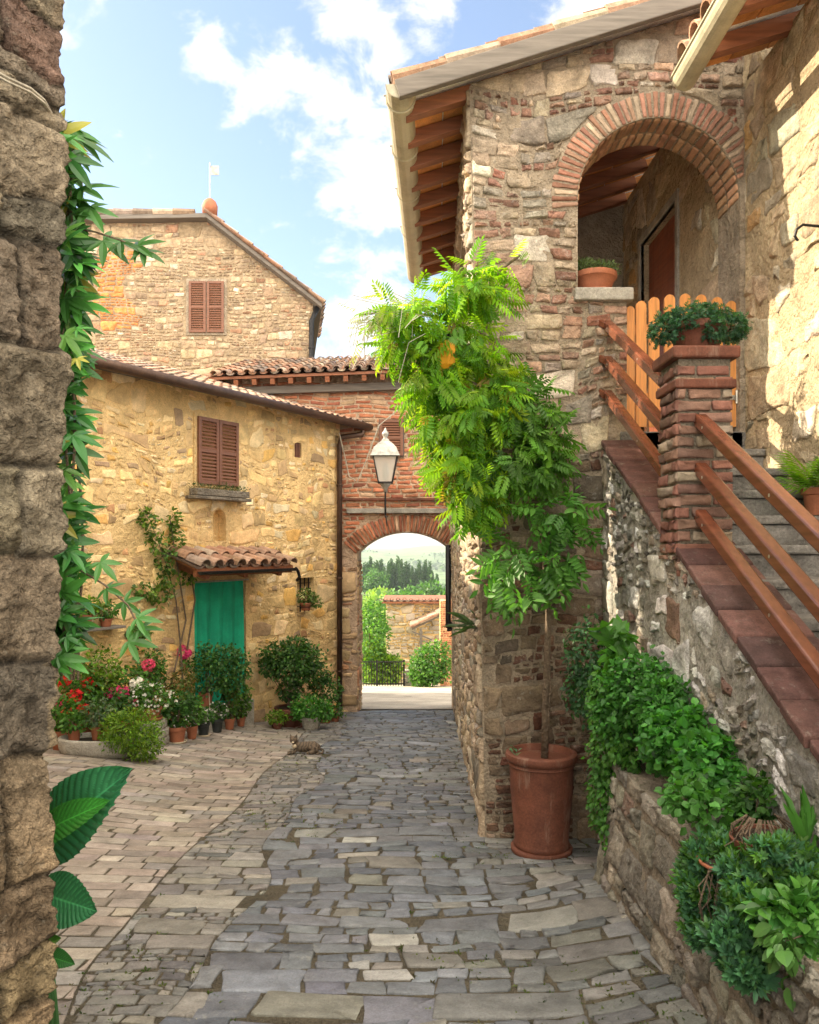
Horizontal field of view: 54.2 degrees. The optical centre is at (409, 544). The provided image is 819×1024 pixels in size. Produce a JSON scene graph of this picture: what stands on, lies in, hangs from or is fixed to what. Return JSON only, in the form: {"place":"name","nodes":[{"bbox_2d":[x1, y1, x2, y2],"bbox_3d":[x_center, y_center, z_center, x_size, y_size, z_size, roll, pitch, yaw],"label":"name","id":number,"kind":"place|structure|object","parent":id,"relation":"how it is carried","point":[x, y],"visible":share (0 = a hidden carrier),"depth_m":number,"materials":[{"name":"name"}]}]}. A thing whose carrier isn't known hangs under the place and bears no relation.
{"place":"outdoors","nodes":[
{"label":"outdoors","id":0,"kind":"place"},
{"bbox_2d":[43,720,305,1023],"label":"terrace paving","id":1,"kind":"structure","parent":0,"point":[136,893],"depth_m":6.69,"materials":[{"name":"stone"}]},
{"bbox_2d":[51,686,88,749],"bbox_3d":[-3.910,1.935,9.017,0.513,0.716,0.486,0,0,25],"label":"leafy pot","id":2,"kind":"object","parent":1,"relation":"on","point":[56,709],"visible":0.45,"depth_m":8.94,"materials":[{"name":"ceramic"}]},
{"bbox_2d":[55,661,108,732],"bbox_3d":[-3.939,1.868,9.601,0.650,0.968,0.708,0,0,0],"label":"red geranium","id":3,"kind":"object","parent":1,"relation":"on","point":[79,691],"visible":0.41,"depth_m":9.49,"materials":[{"name":"plant"}]},
{"bbox_2d":[58,732,140,758],"bbox_3d":[-3.401,2.205,8.800,0.938,0.200,0.449,0,0,0],"label":"stone trough","id":4,"kind":"object","parent":1,"relation":"on","point":[85,745],"visible":0.66,"depth_m":8.61,"materials":[{"name":"stone"}]},
{"bbox_2d":[58,707,91,740],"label":"succulent pot","id":5,"kind":"object","parent":4,"relation":"on","point":[73,731],"visible":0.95,"depth_m":8.74,"materials":[{"name":"ceramic"}]},
{"bbox_2d":[77,697,115,740],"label":"leafy pot","id":6,"kind":"object","parent":4,"relation":"on","point":[94,724],"visible":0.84,"depth_m":8.76,"materials":[{"name":"ceramic"}]},
{"bbox_2d":[89,704,167,763],"bbox_3d":[-3.046,2.068,8.680,0.842,0.679,0.611,0,0,-15],"label":"feathery bush","id":7,"kind":"object","parent":4,"relation":"in","point":[126,731],"visible":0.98,"depth_m":8.60,"materials":[{"name":"green plant"}]},
{"bbox_2d":[75,643,124,718],"bbox_3d":[-3.818,1.790,9.897,0.597,1.189,0.710,0,0,0],"label":"lime shrub","id":8,"kind":"object","parent":1,"relation":"on","point":[108,675],"visible":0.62,"depth_m":9.82,"materials":[{"name":"green plant"}]},
{"bbox_2d":[90,685,136,731],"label":"dark leaf plant","id":9,"kind":"object","parent":1,"relation":"on","point":[117,705],"visible":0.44,"depth_m":9.46,"materials":[{"name":"green plant"}]},
{"bbox_2d":[103,662,157,725],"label":"pink geranium","id":10,"kind":"object","parent":1,"relation":"on","point":[138,678],"visible":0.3,"depth_m":9.98,"materials":[{"name":"plant"}]},
{"bbox_2d":[129,648,170,720],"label":"rose geranium","id":11,"kind":"object","parent":1,"relation":"on","point":[157,668],"visible":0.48,"depth_m":10.62,"materials":[{"name":"plant"}]},
{"bbox_2d":[138,718,168,745],"bbox_3d":[-3.131,2.293,9.777,0.315,0.310,0.270,0,0,0],"label":"stone pedestal","id":12,"kind":"object","parent":1,"relation":"on","point":[165,727],"visible":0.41,"depth_m":9.73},
{"bbox_2d":[130,678,177,720],"bbox_3d":[-3.133,1.879,9.754,0.606,0.502,0.446,0,0,0],"label":"white bush pot","id":13,"kind":"object","parent":12,"relation":"on","point":[150,693],"visible":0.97,"depth_m":9.70,"materials":[{"name":"green plant"}]},
{"bbox_2d":[160,688,199,743],"bbox_3d":[-2.928,2.147,10.068,0.485,0.684,0.482,0,0,-39],"label":"jasmine pot","id":14,"kind":"object","parent":1,"relation":"on","point":[177,727],"visible":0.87,"depth_m":10.00,"materials":[{"name":"ceramic"}]},
{"bbox_2d":[160,663,200,720],"bbox_3d":[-3.144,2.062,10.900,0.594,0.917,0.450,0,0,20],"label":"orange foliage pot","id":15,"kind":"object","parent":1,"relation":"on","point":[188,686],"visible":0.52,"depth_m":10.87,"materials":[{"name":"ceramic"}]},
{"bbox_2d":[180,693,206,738],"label":"shrub pot","id":16,"kind":"object","parent":1,"relation":"on","point":[192,728],"visible":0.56,"depth_m":10.39,"materials":[{"name":"green plant"}]},
{"bbox_2d":[197,706,213,736],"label":"white flower pot","id":17,"kind":"object","parent":1,"relation":"on","point":[203,728],"visible":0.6,"depth_m":10.72,"materials":[{"name":"plastic"}]},
{"bbox_2d":[196,705,217,731],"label":"stone block","id":18,"kind":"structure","parent":1,"relation":"on","point":[210,728],"depth_m":11.16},
{"bbox_2d":[180,639,253,706],"bbox_3d":[-2.706,1.804,11.301,1.039,0.941,0.620,0,0,0],"label":"box bush pot","id":19,"kind":"object","parent":18,"relation":"on","point":[220,666],"visible":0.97,"depth_m":11.21,"materials":[{"name":"ceramic"}]},
{"bbox_2d":[207,698,229,732],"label":"white flower pot","id":20,"kind":"object","parent":1,"relation":"on","point":[217,723],"visible":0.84,"depth_m":11.15,"materials":[{"name":"plastic"}]},
{"bbox_2d":[217,678,243,729],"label":"red leaf pot","id":21,"kind":"object","parent":1,"relation":"on","point":[229,720],"visible":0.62,"depth_m":11.56,"materials":[{"name":"ceramic"}]},
{"bbox_2d":[231,683,254,726],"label":"lime leaf pot","id":22,"kind":"object","parent":1,"relation":"on","point":[246,698],"visible":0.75,"depth_m":11.99,"materials":[{"name":"ceramic"}]},
{"bbox_2d":[262,709,290,729],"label":"lime pot","id":23,"kind":"object","parent":1,"relation":"on","point":[278,723],"visible":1,"depth_m":12.15,"materials":[{"name":"ceramic"}]},
{"bbox_2d":[256,635,328,727],"bbox_3d":[-1.852,2.130,12.562,1.168,1.456,0.951,0,0,0],"label":"round laurel pot","id":24,"kind":"object","parent":1,"relation":"on","point":[289,656],"visible":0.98,"depth_m":12.44,"materials":[{"name":"ceramic"}]},
{"bbox_3d":[-3.413,2.264,11.400,0.300,0.593,0.300,0,0,0],"label":"plant stand","id":25,"kind":"object","parent":1,"relation":"on","visible":0},
{"bbox_2d":[177,644,192,667],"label":"pink geranium","id":26,"kind":"object","parent":25,"relation":"on","point":[185,656],"visible":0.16,"depth_m":11.28,"materials":[{"name":"plant"}]},
{"bbox_2d":[59,0,620,548],"label":"sky","id":27,"kind":"structure","parent":0,"point":[285,97],"materials":[{"name":"blue"}]},
{"bbox_2d":[49,709,682,1023],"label":"street ground","id":28,"kind":"structure","parent":0,"point":[274,893],"depth_m":4.38,"materials":[{"name":"stone"}]},
{"bbox_2d":[0,0,74,1023],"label":"foreground wall","id":29,"kind":"structure","parent":28,"relation":"on","point":[37,377],"depth_m":2.17,"materials":[{"name":"stone"}]},
{"bbox_2d":[0,72,52,112],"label":"wall cable","id":30,"kind":"object","parent":29,"relation":"attached to","point":[37,96],"depth_m":2.06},
{"bbox_2d":[51,108,165,687],"bbox_3d":[-1.011,-0.445,2.436,0.505,1.819,0.309,0,0,35],"label":"passion vine","id":31,"kind":"object","parent":29,"relation":"attached to","point":[79,292],"visible":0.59,"depth_m":2.39,"materials":[{"name":"green plant"}]},
{"bbox_2d":[47,766,133,1023],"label":"leaf plant","id":32,"kind":"object","parent":28,"relation":"on","point":[81,803],"visible":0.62,"depth_m":2.50,"materials":[{"name":"plant"}]},
{"bbox_2d":[82,162,325,375],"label":"gabled house","id":33,"kind":"structure","parent":28,"relation":"on","point":[214,292],"depth_m":17.49,"materials":[{"name":"stone"}]},
{"bbox_2d":[186,279,226,334],"bbox_3d":[-4.438,-5.200,17.464,0.890,1.226,0.072,0,0,0],"label":"window","id":34,"kind":"structure","parent":33,"relation":"in","point":[206,299],"depth_m":17.45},
{"bbox_2d":[70,712,351,1023],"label":"cobbled street edge","id":35,"kind":"object","parent":28,"relation":"on","point":[209,900],"visible":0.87,"depth_m":4.54,"materials":[{"name":"stone"}]},
{"bbox_2d":[287,734,324,754],"bbox_3d":[-1.284,2.465,9.936,0.456,0.243,0.225,0,0,0],"label":"cat","id":36,"kind":"object","parent":35,"relation":"on","point":[310,747],"visible":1,"depth_m":9.88},
{"bbox_2d":[287,693,333,730],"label":"potted plant","id":37,"kind":"object","parent":35,"relation":"on","point":[311,717],"visible":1,"depth_m":12.11,"materials":[{"name":"plant"}]},
{"bbox_2d":[302,662,344,722],"bbox_3d":[-1.435,2.385,13.050,0.758,1.009,0.548,0,0,22],"label":"dark shrub pot","id":38,"kind":"object","parent":35,"relation":"on","point":[321,681],"visible":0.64,"depth_m":12.95,"materials":[{"name":"green plant"}]},
{"bbox_2d":[331,704,345,721],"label":"herb pot","id":39,"kind":"object","parent":35,"relation":"on","point":[337,716],"visible":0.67,"depth_m":13.15,"materials":[{"name":"ceramic"}]},
{"bbox_2d":[52,349,372,729],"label":"ochre house","id":40,"kind":"structure","parent":28,"relation":"on","point":[169,434],"depth_m":11.85,"materials":[{"name":"yellow"}]},
{"bbox_2d":[87,625,125,631],"bbox_3d":[-3.891,1.041,9.973,0.220,0.030,0.700,0,0,31],"label":"wall shelf","id":41,"kind":"object","parent":40,"relation":"attached to","point":[110,627],"depth_m":10.00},
{"bbox_2d":[75,595,103,621],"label":"shelf pot","id":42,"kind":"object","parent":41,"relation":"on","point":[96,609],"visible":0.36,"depth_m":9.80,"materials":[{"name":"ceramic"}]},
{"bbox_2d":[96,599,120,626],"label":"shelf pot","id":43,"kind":"object","parent":41,"relation":"on","point":[106,620],"visible":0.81,"depth_m":10.03,"materials":[{"name":"ceramic"}]},
{"bbox_2d":[131,505,199,687],"bbox_3d":[-3.313,0.820,10.950,0.429,2.720,1.136,0,0,29],"label":"wall rose","id":44,"kind":"object","parent":40,"relation":"attached to","point":[153,594],"depth_m":10.89,"materials":[{"name":"green plant"}]},
{"bbox_2d":[193,412,238,489],"bbox_3d":[-2.866,-1.381,11.902,0.112,1.063,0.928,0,0,31],"label":"window","id":45,"kind":"structure","parent":40,"relation":"in","point":[215,438],"depth_m":11.82,"materials":[{"name":"wood"}]},
{"bbox_2d":[188,481,250,498],"bbox_3d":[-2.777,-0.835,11.800,0.251,0.248,1.137,0,0,29],"label":"window box","id":46,"kind":"object","parent":40,"relation":"on","point":[218,492],"visible":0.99,"depth_m":11.71,"materials":[{"name":"grey stone"}]},
{"bbox_2d":[194,579,248,703],"bbox_3d":[-2.847,1.471,11.950,0.149,1.898,1.146,0,0,31],"label":"door curtain","id":47,"kind":"object","parent":40,"relation":"hanging from","point":[219,612],"depth_m":11.93,"materials":[{"name":"green fabric"}]},
{"bbox_2d":[163,545,300,581],"bbox_3d":[-2.551,0.291,11.783,0.756,0.578,2.292,0,0,31],"label":"door canopy","id":48,"kind":"object","parent":40,"relation":"attached to","point":[207,562],"visible":0.98,"depth_m":11.46,"materials":[{"name":"ceramic"}]},
{"bbox_2d":[296,587,323,610],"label":"window pot","id":49,"kind":"object","parent":40,"relation":"on","point":[308,604],"depth_m":13.52,"materials":[{"name":"ceramic"}]},
{"bbox_2d":[339,408,400,481],"bbox_3d":[-0.677,-1.825,14.396,1.167,1.365,0.328,0,0,0],"label":"wall cable","id":50,"kind":"object","parent":40,"relation":"attached to","point":[368,452],"depth_m":14.44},
{"bbox_2d":[202,354,453,711],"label":"archway building","id":51,"kind":"structure","parent":28,"relation":"on","point":[360,390],"depth_m":14.69,"materials":[{"name":"brick"}]},
{"bbox_2d":[370,428,399,525],"bbox_3d":[-0.410,-1.169,13.986,0.500,1.662,1.272,0,0,0],"label":"wall lantern","id":52,"kind":"object","parent":51,"relation":"attached to","point":[385,455],"depth_m":13.44,"materials":[{"name":"glass"}]},
{"bbox_2d":[379,419,403,456],"bbox_3d":[-0.330,-1.960,14.640,0.460,0.680,0.120,0,0,0],"label":"window","id":53,"kind":"structure","parent":51,"relation":"in","point":[396,432],"depth_m":14.59,"materials":[{"name":"brown"}]},
{"bbox_2d":[159,710,706,1023],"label":"street slabs","id":54,"kind":"structure","parent":28,"relation":"on","point":[248,979],"depth_m":4.26,"materials":[{"name":"stone"}]},
{"bbox_2d":[58,750,702,1023],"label":"joint weeds","id":55,"kind":"object","parent":54,"relation":"on","point":[401,948],"visible":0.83,"depth_m":3.73,"materials":[{"name":"green plant"}]},
{"bbox_2d":[505,743,577,859],"bbox_3d":[0.926,1.801,5.619,0.505,0.705,0.505,0,0,0],"label":"tall clay pot","id":56,"kind":"object","parent":54,"relation":"on","point":[541,789],"visible":0.95,"depth_m":5.44,"materials":[{"name":"ceramic"}]},
{"bbox_2d":[560,604,611,807],"bbox_3d":[1.179,1.140,5.142,0.390,1.523,0.596,0,0,0],"label":"dark ivy","id":57,"kind":"object","parent":54,"relation":"on","point":[579,677],"visible":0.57,"depth_m":5.17,"materials":[{"name":"green plant"}]},
{"bbox_2d":[383,0,744,839],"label":"loggia building","id":58,"kind":"structure","parent":28,"relation":"on","point":[547,142],"depth_m":6.00,"materials":[{"name":"stone"}]},
{"bbox_2d":[442,610,477,636],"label":"plant","id":59,"kind":"object","parent":58,"relation":"attached to","point":[467,622],"depth_m":6.28,"materials":[{"name":"green plant"}]},
{"bbox_2d":[335,235,617,758],"bbox_3d":[0.452,-0.241,5.531,1.917,3.671,1.121,0,0,0],"label":"wisteria","id":60,"kind":"object","parent":58,"relation":"attached to","point":[474,430],"visible":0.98,"depth_m":5.38,"materials":[{"name":"green plant"}]},
{"bbox_2d":[436,326,457,370],"bbox_3d":[0.331,-1.361,5.803,0.146,0.328,0.828,0,0,13],"label":"amber lamp","id":61,"kind":"object","parent":60,"relation":"attached to","point":[446,362],"visible":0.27,"depth_m":5.41,"materials":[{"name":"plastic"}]},
{"bbox_2d":[578,256,621,286],"bbox_3d":[1.418,-2.062,6.163,0.447,0.315,0.370,0,0,0],"label":"thyme bowl","id":62,"kind":"object","parent":58,"relation":"on","point":[593,275],"visible":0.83,"depth_m":6.05,"materials":[{"name":"ceramic"}]},
{"bbox_2d":[598,320,660,476],"bbox_3d":[1.462,-1.035,5.306,0.100,1.306,1.434,0,0,0],"label":"handrail","id":63,"kind":"object","parent":58,"relation":"attached to","point":[643,360],"visible":0.87,"depth_m":5.24,"materials":[{"name":"wood"}]},
{"bbox_2d":[627,293,737,426],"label":"picket gate","id":64,"kind":"structure","parent":58,"relation":"attached to","point":[637,328],"depth_m":6.07,"materials":[{"name":"orange wood"}]},
{"bbox_2d":[593,759,818,1023],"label":"planter wall","id":65,"kind":"structure","parent":28,"relation":"on","point":[635,865],"depth_m":3.61,"materials":[{"name":"stone"}]},
{"bbox_2d":[581,663,642,856],"bbox_3d":[1.174,1.239,4.635,0.282,1.189,0.627,0,0,-11],"label":"hanging ivy","id":66,"kind":"object","parent":65,"relation":"hanging from","point":[625,754],"visible":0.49,"depth_m":4.62,"materials":[{"name":"green plant"}]},
{"bbox_2d":[587,614,640,750],"bbox_3d":[1.204,0.853,4.695,0.355,0.894,0.315,0,0,0],"label":"fig sprout","id":67,"kind":"object","parent":65,"relation":"on","point":[618,636],"visible":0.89,"depth_m":4.67,"materials":[{"name":"green plant"}]},
{"bbox_2d":[585,644,699,773],"bbox_3d":[1.324,0.920,4.351,0.550,0.723,0.794,0,0,-22],"label":"leafy mound","id":68,"kind":"object","parent":65,"relation":"on","point":[640,698],"visible":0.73,"depth_m":4.36,"materials":[{"name":"green plant"}]},
{"bbox_2d":[627,694,747,799],"bbox_3d":[1.406,1.011,3.767,0.630,0.543,0.868,0,0,0],"label":"clover mound","id":69,"kind":"object","parent":65,"relation":"on","point":[675,743],"visible":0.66,"depth_m":3.77,"materials":[{"name":"green plant"}]},
{"bbox_2d":[684,808,724,835],"bbox_3d":[1.227,1.146,3.320,0.173,0.100,0.173,-9,0,0],"label":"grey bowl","id":70,"kind":"object","parent":65,"relation":"on","point":[713,818],"visible":0.12,"depth_m":3.25,"materials":[{"name":"stone"}]},
{"bbox_2d":[654,770,749,838],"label":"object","id":71,"kind":"object","parent":70,"relation":"in","point":[706,805],"visible":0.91,"depth_m":3.23,"materials":[{"name":"green plant"}]},
{"bbox_2d":[668,824,742,954],"bbox_3d":[1.127,1.267,2.961,0.324,0.445,0.323,0,0,0],"label":"blue sedum","id":72,"kind":"object","parent":65,"relation":"on","point":[690,871],"visible":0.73,"depth_m":2.94,"materials":[{"name":"green plant"}]},
{"bbox_2d":[696,844,729,872],"bbox_3d":[1.151,1.164,2.946,0.184,0.040,0.184,-6,11,0],"label":"clay saucer","id":73,"kind":"object","parent":65,"relation":"on","point":[705,864],"visible":0.16,"depth_m":2.92,"materials":[{"name":"ceramic"}]},
{"bbox_2d":[695,905,781,1004],"bbox_3d":[1.129,1.322,2.650,0.323,0.264,0.298,0,0,-40],"label":"sedum","id":74,"kind":"object","parent":65,"relation":"on","point":[741,965],"visible":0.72,"depth_m":2.58,"materials":[{"name":"green plant"}]},
{"bbox_2d":[698,814,791,921],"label":"bare stems","id":75,"kind":"object","parent":65,"relation":"on","point":[750,821],"visible":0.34,"depth_m":2.90,"materials":[{"name":"brown plant"}]},
{"bbox_2d":[722,764,779,824],"bbox_3d":[1.441,1.089,3.270,0.431,0.386,0.362,0,0,29],"label":"dark groundcover","id":76,"kind":"object","parent":65,"relation":"on","point":[752,782],"visible":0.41,"depth_m":3.21,"materials":[{"name":"green plant"}]},
{"bbox_2d":[729,824,786,851],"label":"tilted clay pot","id":77,"kind":"object","parent":65,"relation":"on","point":[731,838],"visible":0.12,"depth_m":3.00,"materials":[{"name":"ceramic"}]},
{"bbox_2d":[710,828,818,927],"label":"sedum rosettes","id":78,"kind":"object","parent":65,"relation":"on","point":[767,859],"visible":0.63,"depth_m":2.70,"materials":[{"name":"green plant"}]},
{"bbox_2d":[733,871,818,972],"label":"lettuce plant","id":79,"kind":"object","parent":65,"relation":"on","point":[793,911],"visible":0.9,"depth_m":2.50,"materials":[{"name":"green plant"}]},
{"bbox_2d":[752,922,818,1011],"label":"hanging broadleaf","id":80,"kind":"object","parent":65,"relation":"on","point":[776,955],"visible":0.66,"depth_m":2.43,"materials":[{"name":"green plant"}]},
{"bbox_2d":[779,785,818,844],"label":"strap leaf plant","id":81,"kind":"object","parent":65,"relation":"on","point":[804,823],"visible":0.89,"depth_m":2.85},
{"bbox_2d":[601,440,818,853],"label":"stair parapet","id":82,"kind":"structure","parent":28,"relation":"on","point":[702,623],"depth_m":3.88,"materials":[{"name":"stone"}]},
{"bbox_2d":[652,345,739,576],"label":"brick pillar","id":83,"kind":"structure","parent":82,"relation":"on","point":[693,380],"depth_m":4.29,"materials":[{"name":"brick"}]},
{"bbox_2d":[646,298,753,349],"bbox_3d":[1.600,-1.209,4.453,0.584,0.284,0.440,0,0,0],"label":"trailing sedum bowl","id":84,"kind":"object","parent":83,"relation":"on","point":[713,325],"visible":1,"depth_m":4.35,"materials":[{"name":"ceramic"}]},
{"bbox_2d":[694,414,818,689],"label":"handrail","id":85,"kind":"object","parent":82,"relation":"attached to","point":[801,519],"visible":1,"depth_m":3.48,"materials":[{"name":"wood"}]},
{"bbox_2d":[622,0,818,489],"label":"stair side building","id":86,"kind":"structure","parent":28,"relation":"on","point":[670,226],"depth_m":5.50,"materials":[{"name":"stone"}]},
{"bbox_2d":[649,214,674,431],"bbox_3d":[2.620,-2.060,8.127,0.040,2.380,1.115,0,0,0],"label":"door","id":87,"kind":"structure","parent":86,"relation":"in","point":[662,249],"depth_m":8.22,"materials":[{"name":"brown"}]},
{"bbox_2d":[793,223,818,240],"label":"wall hook","id":88,"kind":"object","parent":86,"relation":"attached to","point":[800,226],"depth_m":4.91,"materials":[{"name":"metal"}]},
{"bbox_2d":[644,432,818,638],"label":"stone stairs","id":89,"kind":"structure","parent":28,"relation":"on","point":[800,550],"depth_m":4.64,"materials":[{"name":"stone"}]},
{"bbox_2d":[750,449,818,515],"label":"fern pot","id":90,"kind":"object","parent":89,"relation":"on","point":[810,498],"visible":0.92,"depth_m":4.68,"materials":[{"name":"ceramic"}]},
{"bbox_2d":[361,546,444,600],"bbox_3d":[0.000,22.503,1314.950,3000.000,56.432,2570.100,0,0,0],"label":"valley terrain","id":91,"kind":"structure","parent":0,"point":[407,554],"depth_m":1465.29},
{"bbox_2d":[362,592,384,606],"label":"broadleaf tree","id":92,"kind":"object","parent":91,"relation":"on","point":[371,594],"visible":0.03,"depth_m":126.30,"materials":[{"name":"green plant"}]},
{"bbox_2d":[363,565,389,595],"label":"broadleaf tree","id":93,"kind":"object","parent":91,"relation":"on","point":[374,579],"visible":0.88,"depth_m":204.07,"materials":[{"name":"green plant"}]},
{"bbox_2d":[365,585,391,597],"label":"broadleaf tree","id":94,"kind":"object","parent":91,"relation":"on","point":[383,590],"visible":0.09,"depth_m":173.26,"materials":[{"name":"green plant"}]},
{"bbox_2d":[388,558,396,590],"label":"cypress tree","id":95,"kind":"object","parent":91,"relation":"on","point":[391,571],"visible":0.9,"depth_m":224.95,"materials":[{"name":"green plant"}]},
{"bbox_2d":[396,559,405,589],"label":"cypress tree","id":96,"kind":"object","parent":91,"relation":"on","point":[401,576],"visible":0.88,"depth_m":223.08,"materials":[{"name":"green plant"}]},
{"bbox_2d":[389,579,423,594],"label":"broadleaf tree","id":97,"kind":"object","parent":91,"relation":"on","point":[408,592],"visible":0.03,"depth_m":129.53,"materials":[{"name":"green plant"}]},
{"bbox_2d":[362,548,451,590],"bbox_3d":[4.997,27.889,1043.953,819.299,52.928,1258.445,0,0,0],"label":"woodland","id":98,"kind":"object","parent":91,"relation":"on","point":[414,562],"visible":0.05,"depth_m":1252.47,"materials":[{"name":"green plant"}]},
{"bbox_2d":[406,563,412,590],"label":"cypress tree","id":99,"kind":"object","parent":91,"relation":"on","point":[409,577],"visible":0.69,"depth_m":225.80,"materials":[{"name":"green plant"}]},
{"bbox_2d":[379,595,444,683],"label":"garden wall","id":100,"kind":"structure","parent":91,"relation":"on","point":[415,622],"depth_m":30.97,"materials":[{"name":"stone"}]},
{"bbox_2d":[417,573,444,594],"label":"broadleaf tree","id":101,"kind":"object","parent":91,"relation":"on","point":[425,587],"visible":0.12,"depth_m":152.11,"materials":[{"name":"green plant"}]},
{"bbox_2d":[361,684,452,708],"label":"piazza ground","id":102,"kind":"structure","parent":0,"point":[386,696],"depth_m":19.77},
{"bbox_2d":[361,634,390,684],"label":"garden shrub","id":103,"kind":"object","parent":102,"relation":"on","point":[383,651],"visible":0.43,"depth_m":28.94,"materials":[{"name":"green plant"}]},
{"bbox_2d":[361,589,395,676],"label":"garden shrub","id":104,"kind":"object","parent":102,"relation":"on","point":[372,615],"visible":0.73,"depth_m":28.95,"materials":[{"name":"green plant"}]},
{"bbox_2d":[362,660,404,685],"bbox_3d":[-1.117,4.432,27.500,1.916,0.970,0.060,0,0,0],"label":"iron railing","id":105,"kind":"object","parent":102,"relation":"on","point":[382,662],"visible":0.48,"depth_m":27.49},
{"bbox_2d":[375,652,402,684],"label":"garden shrub","id":106,"kind":"object","parent":102,"relation":"on","point":[393,657],"visible":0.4,"depth_m":28.97,"materials":[{"name":"green plant"}]},
{"bbox_2d":[403,639,451,686],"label":"round bush","id":107,"kind":"object","parent":102,"relation":"on","point":[432,673],"visible":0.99,"depth_m":26.77,"materials":[{"name":"green plant"}]},
{"bbox_2d":[440,600,451,685],"bbox_3d":[1.312,3.562,27.934,0.500,3.275,0.531,0,0,0],"label":"brick post","id":108,"kind":"object","parent":102,"relation":"on","point":[445,634],"visible":0.33,"depth_m":27.69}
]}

